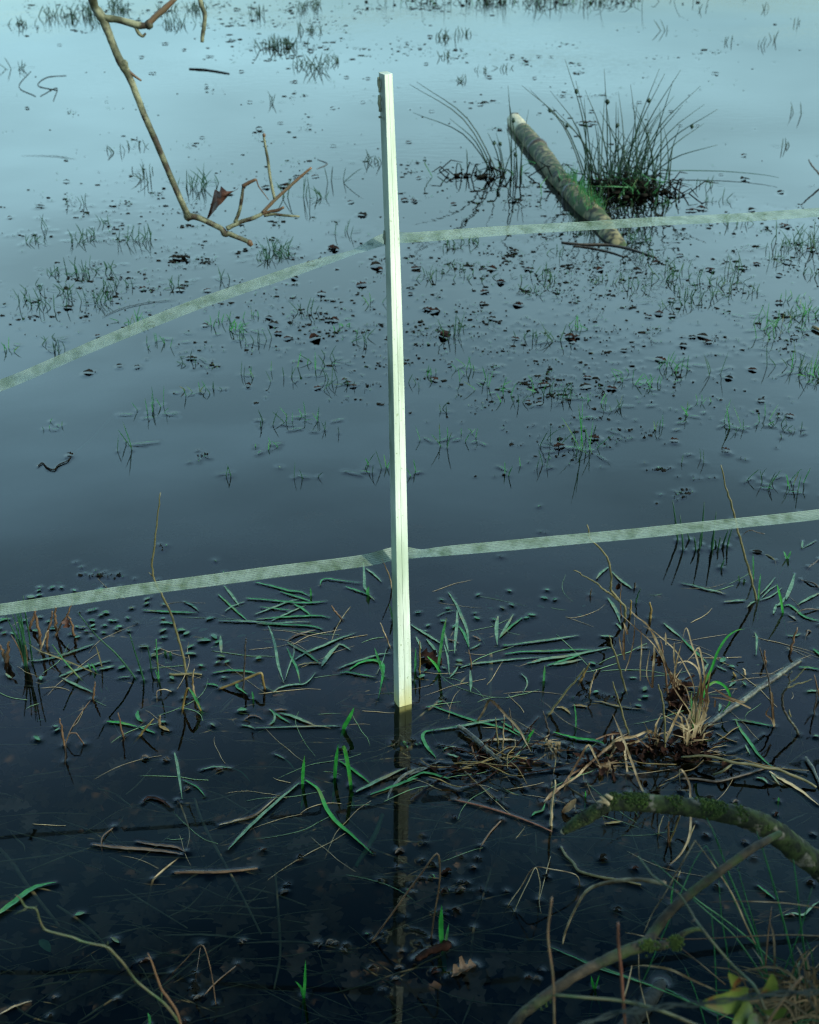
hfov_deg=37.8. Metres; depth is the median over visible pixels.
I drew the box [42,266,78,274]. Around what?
grass tuft
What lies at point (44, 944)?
sunken leaf
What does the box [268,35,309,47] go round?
grass tuft
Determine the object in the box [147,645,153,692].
rush
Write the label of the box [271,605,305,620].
floating sedge leaf
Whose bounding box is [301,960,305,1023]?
grass shoot
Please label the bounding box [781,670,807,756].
twig
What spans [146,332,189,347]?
grass tuft
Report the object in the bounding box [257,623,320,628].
floating sedge leaf
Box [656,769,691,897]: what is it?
dead reed
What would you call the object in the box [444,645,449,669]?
floating sedge leaf
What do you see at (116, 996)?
sunken dead reed
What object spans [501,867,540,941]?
dead reed
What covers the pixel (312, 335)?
drifting leaf
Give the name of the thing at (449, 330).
grass tuft
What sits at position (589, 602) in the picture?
twig
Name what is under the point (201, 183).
grass tuft
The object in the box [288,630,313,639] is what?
floating sedge leaf
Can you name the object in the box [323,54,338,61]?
grass tuft
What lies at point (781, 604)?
grass shoot
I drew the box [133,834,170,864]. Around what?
sunken dead reed
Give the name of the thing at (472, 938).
dead reed
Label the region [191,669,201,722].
dead stalk
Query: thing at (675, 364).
grass tuft
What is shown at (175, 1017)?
bramble shoot
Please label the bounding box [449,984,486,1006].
sunken oak leaf
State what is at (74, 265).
grass tuft
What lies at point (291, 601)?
floating sedge leaf
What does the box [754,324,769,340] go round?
grass tuft
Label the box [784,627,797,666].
dead stalk
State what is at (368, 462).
grass tuft
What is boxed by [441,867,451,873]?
surface fragment
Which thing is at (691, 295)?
grass tuft
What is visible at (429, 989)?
sunken oak leaf
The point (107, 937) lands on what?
sunken dead reed
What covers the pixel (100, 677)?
grass shoot
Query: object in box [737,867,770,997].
rush
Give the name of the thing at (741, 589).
grass shoot
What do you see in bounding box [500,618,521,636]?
floating sedge leaf
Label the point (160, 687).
rush
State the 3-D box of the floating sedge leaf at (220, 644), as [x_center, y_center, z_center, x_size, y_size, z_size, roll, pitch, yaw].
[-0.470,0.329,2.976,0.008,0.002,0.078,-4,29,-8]
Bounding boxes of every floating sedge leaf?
[0,882,54,912]
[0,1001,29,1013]
[30,644,92,660]
[59,661,107,676]
[63,678,91,691]
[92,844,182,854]
[107,721,136,726]
[135,711,141,720]
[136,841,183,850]
[142,796,171,807]
[147,610,196,612]
[174,752,181,795]
[213,669,253,672]
[218,594,246,619]
[219,620,268,622]
[219,636,222,652]
[220,798,274,824]
[224,586,238,604]
[229,783,298,847]
[235,683,246,693]
[256,582,308,595]
[256,599,297,613]
[256,725,334,727]
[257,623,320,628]
[259,615,328,618]
[260,621,303,623]
[261,599,323,602]
[268,626,283,681]
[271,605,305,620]
[273,672,315,691]
[280,591,310,601]
[281,713,313,724]
[285,646,294,678]
[287,642,319,663]
[287,648,299,680]
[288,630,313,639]
[294,604,309,614]
[296,634,350,658]
[305,779,367,848]
[320,578,358,584]
[322,644,338,665]
[339,653,386,667]
[340,671,372,676]
[340,761,367,781]
[346,586,374,599]
[350,659,384,697]
[356,768,403,791]
[363,563,369,593]
[370,777,417,794]
[407,771,447,779]
[409,761,439,774]
[411,624,439,642]
[421,729,435,757]
[426,639,436,651]
[434,706,519,735]
[434,718,503,729]
[444,633,448,652]
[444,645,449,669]
[449,593,468,642]
[454,611,458,653]
[459,626,468,646]
[460,657,536,667]
[469,670,471,691]
[482,738,515,741]
[495,616,498,643]
[499,615,512,637]
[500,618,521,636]
[505,649,592,653]
[509,635,576,644]
[528,647,610,662]
[531,804,544,815]
[547,655,578,665]
[551,947,716,1016]
[553,659,582,664]
[554,732,605,744]
[596,701,638,708]
[604,821,622,823]
[608,598,619,621]
[612,572,630,587]
[664,623,680,636]
[682,638,707,663]
[684,583,724,593]
[733,719,771,725]
[736,720,770,765]
[755,633,757,652]
[784,604,818,620]
[785,902,817,915]
[786,573,794,598]
[799,593,818,603]
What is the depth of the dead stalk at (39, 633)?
2.96 m
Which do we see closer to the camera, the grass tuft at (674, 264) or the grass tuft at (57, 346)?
the grass tuft at (57, 346)
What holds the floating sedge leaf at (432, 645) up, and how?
on the water at (752, 92)
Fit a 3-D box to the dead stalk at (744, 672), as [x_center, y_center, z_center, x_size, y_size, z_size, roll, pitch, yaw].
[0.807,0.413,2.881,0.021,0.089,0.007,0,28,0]
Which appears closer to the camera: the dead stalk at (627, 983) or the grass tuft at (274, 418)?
the dead stalk at (627, 983)
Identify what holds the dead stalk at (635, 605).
in the water at (752, 92)
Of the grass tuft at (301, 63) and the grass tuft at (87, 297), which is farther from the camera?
the grass tuft at (301, 63)
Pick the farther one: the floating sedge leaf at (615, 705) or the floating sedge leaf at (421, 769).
the floating sedge leaf at (615, 705)
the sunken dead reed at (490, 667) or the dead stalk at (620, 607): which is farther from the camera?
the dead stalk at (620, 607)
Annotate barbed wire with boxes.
[579,980,818,1023]
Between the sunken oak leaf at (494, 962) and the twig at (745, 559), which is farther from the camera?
the twig at (745, 559)
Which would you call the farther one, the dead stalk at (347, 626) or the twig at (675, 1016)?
the dead stalk at (347, 626)
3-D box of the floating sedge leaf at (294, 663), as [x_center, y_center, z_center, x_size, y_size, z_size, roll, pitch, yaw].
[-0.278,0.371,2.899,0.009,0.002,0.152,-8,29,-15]
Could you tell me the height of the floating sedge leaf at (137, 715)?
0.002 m
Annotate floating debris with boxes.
[0,0,818,954]
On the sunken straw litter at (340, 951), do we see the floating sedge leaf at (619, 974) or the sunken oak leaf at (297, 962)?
the sunken oak leaf at (297, 962)
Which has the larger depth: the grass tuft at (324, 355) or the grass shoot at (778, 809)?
the grass tuft at (324, 355)
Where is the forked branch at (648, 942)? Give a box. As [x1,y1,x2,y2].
[508,830,782,1023]
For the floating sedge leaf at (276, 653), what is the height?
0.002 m
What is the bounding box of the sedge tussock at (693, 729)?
[527,606,774,827]
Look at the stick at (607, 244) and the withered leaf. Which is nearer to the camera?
the withered leaf
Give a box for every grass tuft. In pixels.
[0,57,25,69]
[2,290,44,305]
[8,16,36,26]
[25,233,47,244]
[38,3,62,17]
[38,294,66,312]
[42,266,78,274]
[49,339,71,352]
[54,255,99,276]
[54,283,86,297]
[59,266,112,281]
[62,0,101,14]
[63,229,104,242]
[64,13,87,21]
[69,285,102,303]
[76,224,109,236]
[88,15,99,23]
[89,289,111,306]
[90,279,130,296]
[96,260,125,273]
[98,223,151,243]
[103,276,138,287]
[106,4,128,13]
[108,0,125,4]
[109,307,148,329]
[123,391,171,417]
[130,167,150,182]
[132,162,152,172]
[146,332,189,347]
[155,2,189,10]
[160,15,195,25]
[160,277,193,288]
[166,170,202,191]
[177,351,205,365]
[181,382,205,394]
[183,177,216,190]
[184,0,207,11]
[185,166,218,184]
[229,320,259,338]
[236,329,271,343]
[244,33,313,49]
[249,4,263,15]
[249,248,278,262]
[257,236,297,255]
[258,410,293,426]
[259,245,290,258]
[261,245,293,260]
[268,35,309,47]
[275,180,302,197]
[286,2,318,9]
[289,56,309,65]
[292,298,326,315]
[293,401,336,428]
[297,22,329,31]
[298,346,350,364]
[302,53,330,69]
[303,177,321,201]
[305,0,320,5]
[312,188,328,197]
[318,366,337,383]
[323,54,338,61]
[324,166,361,182]
[324,377,354,389]
[342,328,374,344]
[347,452,381,472]
[413,312,464,339]
[414,265,465,279]
[415,425,451,447]
[436,29,458,38]
[437,50,449,57]
[443,237,477,249]
[446,259,464,274]
[447,428,485,444]
[451,236,478,245]
[452,356,494,380]
[463,372,510,392]
[508,282,557,297]
[521,264,551,281]
[528,377,566,396]
[539,323,572,341]
[540,424,575,451]
[550,380,574,400]
[562,402,582,449]
[569,316,595,329]
[570,440,602,457]
[581,424,610,452]
[600,394,653,410]
[610,368,649,381]
[621,226,675,243]
[625,258,700,284]
[628,277,656,289]
[632,373,677,389]
[639,248,653,260]
[651,351,704,370]
[654,195,686,207]
[657,256,691,272]
[658,299,681,309]
[659,358,683,373]
[670,296,700,308]
[678,281,704,298]
[681,282,740,300]
[687,268,735,285]
[704,354,727,375]
[705,250,742,276]
[712,276,752,289]
[720,303,804,330]
[722,213,753,225]
[722,400,740,428]
[741,406,776,427]
[746,469,779,488]
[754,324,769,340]
[761,235,796,250]
[766,340,818,378]
[768,315,806,333]
[769,250,790,261]
[772,305,818,318]
[776,220,818,255]
[780,290,811,303]
[785,309,802,317]
[787,352,818,382]
[790,468,810,492]
[797,301,818,321]
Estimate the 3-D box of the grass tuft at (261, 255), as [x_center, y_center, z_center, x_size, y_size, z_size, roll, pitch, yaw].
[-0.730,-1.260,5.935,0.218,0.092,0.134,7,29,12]
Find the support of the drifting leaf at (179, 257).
on the water at (752, 92)
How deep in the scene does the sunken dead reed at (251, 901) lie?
2.30 m
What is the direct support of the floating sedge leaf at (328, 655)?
on the water at (752, 92)
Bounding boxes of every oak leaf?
[0,798,31,812]
[21,810,39,830]
[41,977,63,998]
[108,757,128,776]
[189,974,218,996]
[219,957,254,973]
[246,851,265,874]
[273,691,286,704]
[285,943,311,977]
[287,834,315,849]
[303,913,327,945]
[326,862,361,881]
[335,953,367,971]
[340,965,365,1000]
[388,978,425,996]
[403,882,427,904]
[406,979,441,1001]
[413,881,437,909]
[418,648,441,663]
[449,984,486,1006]
[451,851,468,874]
[457,956,478,982]
[461,968,486,995]
[485,948,509,976]
[580,937,600,961]
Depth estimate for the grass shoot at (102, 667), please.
2.89 m
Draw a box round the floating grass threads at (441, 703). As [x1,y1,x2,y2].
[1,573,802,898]
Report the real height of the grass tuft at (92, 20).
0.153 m
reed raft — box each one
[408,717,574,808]
[422,726,551,786]
[620,722,808,776]
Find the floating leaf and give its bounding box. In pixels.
[198,638,209,640]
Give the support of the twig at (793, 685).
attached to the twig at (789, 719)
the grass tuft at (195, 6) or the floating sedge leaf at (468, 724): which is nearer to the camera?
the floating sedge leaf at (468, 724)
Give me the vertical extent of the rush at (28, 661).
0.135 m
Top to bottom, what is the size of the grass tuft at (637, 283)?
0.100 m
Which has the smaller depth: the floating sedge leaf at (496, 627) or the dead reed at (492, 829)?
the dead reed at (492, 829)
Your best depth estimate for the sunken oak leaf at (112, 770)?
2.62 m
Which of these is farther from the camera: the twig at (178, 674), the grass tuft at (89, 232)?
the grass tuft at (89, 232)
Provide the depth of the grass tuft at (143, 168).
7.68 m
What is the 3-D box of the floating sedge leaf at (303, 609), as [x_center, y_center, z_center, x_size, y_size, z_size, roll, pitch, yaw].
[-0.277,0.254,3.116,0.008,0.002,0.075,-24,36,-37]
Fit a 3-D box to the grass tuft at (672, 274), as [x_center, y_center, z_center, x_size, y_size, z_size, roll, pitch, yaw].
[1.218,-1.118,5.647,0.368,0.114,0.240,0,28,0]
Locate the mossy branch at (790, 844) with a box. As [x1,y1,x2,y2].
[560,791,818,881]
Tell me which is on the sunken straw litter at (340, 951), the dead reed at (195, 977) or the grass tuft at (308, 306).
the dead reed at (195, 977)
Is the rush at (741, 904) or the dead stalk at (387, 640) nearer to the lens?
the rush at (741, 904)
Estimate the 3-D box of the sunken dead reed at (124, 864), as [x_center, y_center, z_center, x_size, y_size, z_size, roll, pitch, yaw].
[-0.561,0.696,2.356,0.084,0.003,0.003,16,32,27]
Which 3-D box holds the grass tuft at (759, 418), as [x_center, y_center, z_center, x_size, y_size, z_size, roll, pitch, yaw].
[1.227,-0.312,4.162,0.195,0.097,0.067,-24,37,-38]
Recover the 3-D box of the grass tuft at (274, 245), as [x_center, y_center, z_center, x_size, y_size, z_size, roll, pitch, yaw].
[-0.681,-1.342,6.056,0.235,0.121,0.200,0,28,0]
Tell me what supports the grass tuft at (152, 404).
on the water at (752, 92)
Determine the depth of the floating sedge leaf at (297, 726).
2.69 m
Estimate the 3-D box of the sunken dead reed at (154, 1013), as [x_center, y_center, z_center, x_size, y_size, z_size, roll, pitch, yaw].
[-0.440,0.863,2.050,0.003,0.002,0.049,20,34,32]
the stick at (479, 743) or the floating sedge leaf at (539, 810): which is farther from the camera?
the stick at (479, 743)
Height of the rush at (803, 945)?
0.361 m
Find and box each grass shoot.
[25,641,119,683]
[87,663,102,692]
[91,663,109,692]
[96,647,108,689]
[164,651,167,677]
[169,652,173,679]
[189,689,211,734]
[252,692,256,723]
[295,981,307,1021]
[301,756,304,809]
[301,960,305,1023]
[310,588,311,617]
[332,747,337,803]
[338,708,353,753]
[342,745,354,810]
[366,587,371,617]
[374,648,391,700]
[413,649,416,695]
[427,656,452,693]
[434,620,445,690]
[439,906,446,970]
[441,924,448,969]
[513,730,533,761]
[539,666,544,701]
[542,667,544,704]
[574,704,576,751]
[588,974,599,1016]
[591,976,602,1014]
[671,883,673,931]
[738,576,743,602]
[743,579,745,603]
[753,558,753,600]
[757,574,760,621]
[776,551,790,579]
[777,585,786,634]
[777,797,779,820]
[784,552,795,577]
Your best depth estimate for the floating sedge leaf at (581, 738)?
2.65 m
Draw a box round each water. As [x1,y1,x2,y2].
[0,0,818,528]
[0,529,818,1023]
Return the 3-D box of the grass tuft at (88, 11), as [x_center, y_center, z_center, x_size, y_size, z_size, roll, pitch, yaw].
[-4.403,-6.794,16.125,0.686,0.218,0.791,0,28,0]
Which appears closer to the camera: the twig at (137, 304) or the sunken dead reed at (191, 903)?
the sunken dead reed at (191, 903)
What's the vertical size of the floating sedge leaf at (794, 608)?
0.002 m
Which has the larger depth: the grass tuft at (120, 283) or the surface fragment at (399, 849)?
the grass tuft at (120, 283)
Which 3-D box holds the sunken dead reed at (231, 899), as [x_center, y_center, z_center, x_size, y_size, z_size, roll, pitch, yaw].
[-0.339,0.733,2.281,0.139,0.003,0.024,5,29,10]
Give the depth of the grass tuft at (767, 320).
5.08 m
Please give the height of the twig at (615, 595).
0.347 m
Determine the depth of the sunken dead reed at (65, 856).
2.36 m
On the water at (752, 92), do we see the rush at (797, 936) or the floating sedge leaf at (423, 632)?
the floating sedge leaf at (423, 632)
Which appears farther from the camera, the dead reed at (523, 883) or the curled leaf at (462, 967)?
the dead reed at (523, 883)
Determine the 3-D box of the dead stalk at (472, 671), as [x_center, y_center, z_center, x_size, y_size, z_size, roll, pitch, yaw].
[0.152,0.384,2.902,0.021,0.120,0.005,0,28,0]
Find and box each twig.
[38,456,70,469]
[64,739,65,786]
[104,300,171,315]
[151,492,192,696]
[169,672,201,675]
[189,68,229,73]
[198,0,206,41]
[242,638,246,714]
[259,847,349,867]
[354,813,383,867]
[454,799,551,831]
[533,668,584,736]
[547,897,554,1023]
[552,993,696,1023]
[560,846,640,885]
[573,245,623,256]
[573,570,617,600]
[586,524,626,641]
[587,588,591,617]
[609,635,633,713]
[612,681,635,755]
[617,922,626,1023]
[632,583,635,609]
[658,684,666,773]
[681,754,816,787]
[681,769,763,782]
[713,764,732,775]
[720,465,761,620]
[742,541,780,584]
[759,647,778,750]
[772,608,818,624]
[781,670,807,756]
[788,668,805,682]
[788,679,811,687]
[792,579,818,589]
[798,559,818,589]
[801,624,818,661]
[808,159,818,174]
[810,689,816,739]
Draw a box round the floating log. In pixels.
[507,113,626,245]
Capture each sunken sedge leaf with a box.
[140,705,212,714]
[164,933,256,939]
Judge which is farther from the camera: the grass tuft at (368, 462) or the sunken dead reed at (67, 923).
the grass tuft at (368, 462)
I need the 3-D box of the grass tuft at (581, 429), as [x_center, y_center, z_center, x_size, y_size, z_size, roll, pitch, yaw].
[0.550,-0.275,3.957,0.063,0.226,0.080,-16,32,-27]
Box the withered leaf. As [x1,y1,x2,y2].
[61,617,70,627]
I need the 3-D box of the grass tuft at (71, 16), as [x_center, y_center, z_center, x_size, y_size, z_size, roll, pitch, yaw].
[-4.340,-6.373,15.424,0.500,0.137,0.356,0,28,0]
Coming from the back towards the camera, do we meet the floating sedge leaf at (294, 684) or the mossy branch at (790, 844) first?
the floating sedge leaf at (294, 684)
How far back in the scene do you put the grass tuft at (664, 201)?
6.88 m
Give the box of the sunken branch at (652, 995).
[617,977,667,1023]
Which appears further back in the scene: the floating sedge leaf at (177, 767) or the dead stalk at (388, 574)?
the dead stalk at (388, 574)
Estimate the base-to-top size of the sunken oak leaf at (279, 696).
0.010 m
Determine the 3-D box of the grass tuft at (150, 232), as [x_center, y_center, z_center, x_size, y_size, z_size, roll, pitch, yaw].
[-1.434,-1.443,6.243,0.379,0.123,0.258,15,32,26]
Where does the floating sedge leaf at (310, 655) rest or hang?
on the water at (752, 92)
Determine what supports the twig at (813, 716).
on the water at (752, 92)
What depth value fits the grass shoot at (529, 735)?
2.65 m
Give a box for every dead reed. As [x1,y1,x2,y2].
[0,847,60,929]
[7,829,100,850]
[26,841,108,871]
[35,915,94,941]
[56,905,120,968]
[57,732,84,766]
[65,699,91,773]
[66,924,151,955]
[78,974,151,1022]
[101,827,113,881]
[105,959,149,981]
[109,856,140,872]
[124,888,187,928]
[125,768,151,794]
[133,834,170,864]
[142,1005,163,1023]
[144,856,180,913]
[156,689,171,724]
[157,944,215,1005]
[166,910,305,923]
[167,882,210,917]
[174,801,189,850]
[177,687,201,732]
[178,804,207,869]
[193,798,261,934]
[195,946,200,1014]
[196,672,265,697]
[199,886,267,901]
[202,964,252,996]
[209,794,234,801]
[215,984,241,990]
[218,885,234,911]
[219,698,233,713]
[233,886,265,914]
[243,886,305,905]
[273,871,281,988]
[359,853,440,958]
[409,674,468,724]
[409,943,575,952]
[411,721,438,737]
[445,834,523,853]
[467,699,530,750]
[469,763,503,958]
[471,742,480,791]
[472,819,501,879]
[488,651,492,696]
[490,866,579,935]
[500,841,571,863]
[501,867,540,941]
[535,832,536,855]
[562,877,666,943]
[627,822,640,857]
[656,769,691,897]
[672,823,695,901]
[769,771,815,802]
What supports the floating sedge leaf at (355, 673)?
on the water at (752, 92)
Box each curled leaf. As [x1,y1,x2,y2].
[415,940,451,960]
[451,955,475,976]
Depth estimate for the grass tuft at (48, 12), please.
15.83 m
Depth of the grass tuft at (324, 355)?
4.69 m
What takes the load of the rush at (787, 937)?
on the straw tussock at (800, 1010)
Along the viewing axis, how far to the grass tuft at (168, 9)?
16.58 m
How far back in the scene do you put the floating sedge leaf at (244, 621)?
3.07 m
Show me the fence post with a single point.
(401, 615)
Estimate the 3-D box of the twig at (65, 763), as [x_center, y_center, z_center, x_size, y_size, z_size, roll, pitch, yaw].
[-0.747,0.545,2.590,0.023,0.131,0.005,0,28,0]
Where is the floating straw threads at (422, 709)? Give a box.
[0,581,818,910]
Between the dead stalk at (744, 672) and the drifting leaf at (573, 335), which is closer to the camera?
the dead stalk at (744, 672)
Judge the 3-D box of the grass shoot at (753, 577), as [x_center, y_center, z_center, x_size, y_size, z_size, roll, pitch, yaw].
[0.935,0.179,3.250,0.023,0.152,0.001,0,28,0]
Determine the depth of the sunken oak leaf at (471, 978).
2.14 m
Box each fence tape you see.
[0,208,818,391]
[0,509,818,614]
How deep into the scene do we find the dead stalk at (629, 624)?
3.10 m
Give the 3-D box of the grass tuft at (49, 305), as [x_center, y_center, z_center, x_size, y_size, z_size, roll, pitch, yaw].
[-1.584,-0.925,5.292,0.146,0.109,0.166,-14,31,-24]
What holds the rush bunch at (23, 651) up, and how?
in the water at (752, 92)
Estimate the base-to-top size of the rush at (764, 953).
0.298 m
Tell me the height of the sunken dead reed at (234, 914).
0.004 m
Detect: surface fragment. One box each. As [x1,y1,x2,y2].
[190,984,199,990]
[325,939,337,944]
[395,847,403,853]
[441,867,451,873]
[455,886,464,892]
[598,853,607,860]
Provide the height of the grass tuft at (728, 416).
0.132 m
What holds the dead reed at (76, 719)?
in the water at (752, 92)
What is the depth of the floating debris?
5.61 m
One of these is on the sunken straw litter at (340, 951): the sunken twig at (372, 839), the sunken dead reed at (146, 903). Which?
the sunken twig at (372, 839)
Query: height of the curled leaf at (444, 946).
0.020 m
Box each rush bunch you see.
[4,602,31,686]
[672,500,731,586]
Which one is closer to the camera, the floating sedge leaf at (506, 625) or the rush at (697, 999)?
the rush at (697, 999)
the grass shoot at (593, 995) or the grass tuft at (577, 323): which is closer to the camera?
the grass shoot at (593, 995)
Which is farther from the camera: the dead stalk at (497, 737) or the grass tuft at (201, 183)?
the grass tuft at (201, 183)
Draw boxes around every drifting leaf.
[168,254,185,258]
[309,333,320,338]
[439,330,449,336]
[565,333,578,337]
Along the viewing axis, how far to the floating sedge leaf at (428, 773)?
2.55 m
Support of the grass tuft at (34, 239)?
on the water at (752, 92)
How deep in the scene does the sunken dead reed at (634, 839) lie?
2.43 m
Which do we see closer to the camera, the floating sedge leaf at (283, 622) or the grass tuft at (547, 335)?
the floating sedge leaf at (283, 622)
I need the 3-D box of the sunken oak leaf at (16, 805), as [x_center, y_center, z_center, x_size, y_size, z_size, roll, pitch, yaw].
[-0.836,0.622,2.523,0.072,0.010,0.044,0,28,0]
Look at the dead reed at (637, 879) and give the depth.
1.68 m
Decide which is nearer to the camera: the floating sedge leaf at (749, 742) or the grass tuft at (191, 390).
the floating sedge leaf at (749, 742)
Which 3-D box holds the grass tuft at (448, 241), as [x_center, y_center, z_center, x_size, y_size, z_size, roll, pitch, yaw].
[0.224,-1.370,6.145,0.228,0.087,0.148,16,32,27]
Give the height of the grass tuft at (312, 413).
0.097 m
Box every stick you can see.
[174,867,257,873]
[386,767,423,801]
[457,724,502,763]
[561,241,656,257]
[708,659,801,724]
[804,756,818,782]
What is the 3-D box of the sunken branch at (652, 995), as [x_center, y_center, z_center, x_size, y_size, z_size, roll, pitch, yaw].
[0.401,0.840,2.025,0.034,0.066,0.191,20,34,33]
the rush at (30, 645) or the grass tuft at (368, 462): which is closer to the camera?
the rush at (30, 645)
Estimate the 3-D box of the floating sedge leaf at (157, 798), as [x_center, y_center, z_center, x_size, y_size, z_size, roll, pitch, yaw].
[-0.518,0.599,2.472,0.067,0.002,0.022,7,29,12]
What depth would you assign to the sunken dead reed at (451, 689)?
2.83 m
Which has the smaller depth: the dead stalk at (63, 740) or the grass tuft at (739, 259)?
the dead stalk at (63, 740)
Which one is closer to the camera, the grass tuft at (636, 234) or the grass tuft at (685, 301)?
the grass tuft at (685, 301)
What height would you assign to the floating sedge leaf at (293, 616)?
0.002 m
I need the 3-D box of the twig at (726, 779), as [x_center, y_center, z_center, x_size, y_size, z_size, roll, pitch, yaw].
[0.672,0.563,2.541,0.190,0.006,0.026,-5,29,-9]
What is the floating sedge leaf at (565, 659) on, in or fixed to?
on the water at (752, 92)
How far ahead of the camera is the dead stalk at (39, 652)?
2.96 m
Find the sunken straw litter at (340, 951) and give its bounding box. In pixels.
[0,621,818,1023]
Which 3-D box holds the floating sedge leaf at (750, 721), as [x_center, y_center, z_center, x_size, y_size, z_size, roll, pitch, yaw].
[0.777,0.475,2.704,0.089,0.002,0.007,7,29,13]
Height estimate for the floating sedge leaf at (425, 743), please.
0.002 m
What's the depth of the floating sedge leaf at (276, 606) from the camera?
3.13 m
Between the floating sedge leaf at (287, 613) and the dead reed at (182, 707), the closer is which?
the dead reed at (182, 707)
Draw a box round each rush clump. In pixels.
[342,0,707,8]
[409,82,575,181]
[524,60,718,198]
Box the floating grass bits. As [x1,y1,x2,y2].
[0,1,806,933]
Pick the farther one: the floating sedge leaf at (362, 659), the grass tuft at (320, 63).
the grass tuft at (320, 63)
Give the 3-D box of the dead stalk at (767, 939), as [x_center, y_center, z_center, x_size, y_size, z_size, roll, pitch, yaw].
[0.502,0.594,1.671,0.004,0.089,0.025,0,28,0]
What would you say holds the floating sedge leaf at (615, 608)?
on the water at (752, 92)
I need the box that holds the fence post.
[377,71,412,752]
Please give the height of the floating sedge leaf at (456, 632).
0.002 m
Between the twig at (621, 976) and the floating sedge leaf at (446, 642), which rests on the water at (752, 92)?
the floating sedge leaf at (446, 642)
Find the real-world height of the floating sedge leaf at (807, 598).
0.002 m
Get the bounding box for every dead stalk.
[0,644,14,684]
[2,641,10,685]
[22,610,35,644]
[31,630,48,672]
[34,608,46,669]
[43,611,52,670]
[48,603,71,650]
[53,605,60,654]
[59,718,68,770]
[68,616,83,658]
[91,682,95,722]
[118,713,130,761]
[123,718,153,755]
[154,715,160,749]
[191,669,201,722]
[331,605,357,638]
[380,623,392,654]
[381,557,391,589]
[418,641,420,696]
[468,650,475,689]
[495,717,500,764]
[501,715,504,774]
[509,708,517,753]
[543,711,553,750]
[548,780,555,852]
[566,663,589,703]
[585,669,596,717]
[620,588,622,624]
[624,966,631,996]
[625,932,818,939]
[628,600,631,636]
[631,588,640,622]
[632,965,716,991]
[638,954,649,1023]
[644,840,695,931]
[646,602,652,641]
[653,816,663,859]
[659,815,679,867]
[660,640,672,729]
[667,821,669,866]
[681,948,725,984]
[696,842,755,944]
[716,901,818,907]
[732,672,744,696]
[742,668,745,694]
[763,650,768,686]
[765,907,771,965]
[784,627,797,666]
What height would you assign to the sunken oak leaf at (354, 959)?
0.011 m
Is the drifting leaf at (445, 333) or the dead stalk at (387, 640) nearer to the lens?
the dead stalk at (387, 640)
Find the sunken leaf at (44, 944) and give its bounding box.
[39,939,50,951]
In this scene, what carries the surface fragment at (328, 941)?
on the water at (752, 92)
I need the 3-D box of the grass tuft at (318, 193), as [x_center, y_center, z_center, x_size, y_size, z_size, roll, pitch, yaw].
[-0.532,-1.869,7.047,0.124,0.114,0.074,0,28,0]
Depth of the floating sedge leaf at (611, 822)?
2.42 m
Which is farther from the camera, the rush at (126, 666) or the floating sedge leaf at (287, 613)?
the floating sedge leaf at (287, 613)
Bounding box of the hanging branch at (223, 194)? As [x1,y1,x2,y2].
[88,0,311,246]
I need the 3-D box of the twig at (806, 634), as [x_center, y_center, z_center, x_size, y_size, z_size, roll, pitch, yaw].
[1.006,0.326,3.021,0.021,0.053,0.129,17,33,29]
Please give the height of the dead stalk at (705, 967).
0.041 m
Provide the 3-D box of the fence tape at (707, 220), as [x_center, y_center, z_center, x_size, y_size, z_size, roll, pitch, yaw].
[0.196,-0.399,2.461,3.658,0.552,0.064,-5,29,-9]
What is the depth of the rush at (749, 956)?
1.77 m
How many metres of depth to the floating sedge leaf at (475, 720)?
2.71 m
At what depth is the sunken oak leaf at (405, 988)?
2.10 m
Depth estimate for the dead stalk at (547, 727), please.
2.67 m
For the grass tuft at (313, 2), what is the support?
on the water at (752, 92)
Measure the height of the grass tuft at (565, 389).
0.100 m
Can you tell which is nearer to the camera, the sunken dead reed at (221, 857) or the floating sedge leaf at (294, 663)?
the sunken dead reed at (221, 857)
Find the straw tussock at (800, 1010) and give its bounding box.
[707,923,818,1023]
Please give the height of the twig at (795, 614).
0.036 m
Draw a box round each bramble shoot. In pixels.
[13,895,181,1023]
[637,856,802,1023]
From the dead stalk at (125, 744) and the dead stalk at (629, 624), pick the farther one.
the dead stalk at (629, 624)
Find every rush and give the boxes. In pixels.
[23,596,35,684]
[25,642,31,673]
[52,644,98,698]
[78,613,150,699]
[129,634,150,703]
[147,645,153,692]
[155,670,165,702]
[156,639,160,702]
[581,959,733,1019]
[633,145,778,177]
[643,845,705,980]
[652,860,796,988]
[685,968,705,1023]
[693,899,766,982]
[706,818,768,977]
[706,846,765,976]
[711,912,718,1023]
[718,880,734,1016]
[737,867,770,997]
[756,831,797,979]
[781,888,811,978]
[793,859,807,978]
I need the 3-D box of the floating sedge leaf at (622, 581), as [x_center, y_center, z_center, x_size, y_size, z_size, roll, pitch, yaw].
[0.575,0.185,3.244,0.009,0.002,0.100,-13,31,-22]
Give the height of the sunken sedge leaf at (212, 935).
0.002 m
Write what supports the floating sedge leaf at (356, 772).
on the water at (752, 92)
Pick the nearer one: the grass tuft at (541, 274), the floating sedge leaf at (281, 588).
the floating sedge leaf at (281, 588)
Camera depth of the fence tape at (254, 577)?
2.65 m

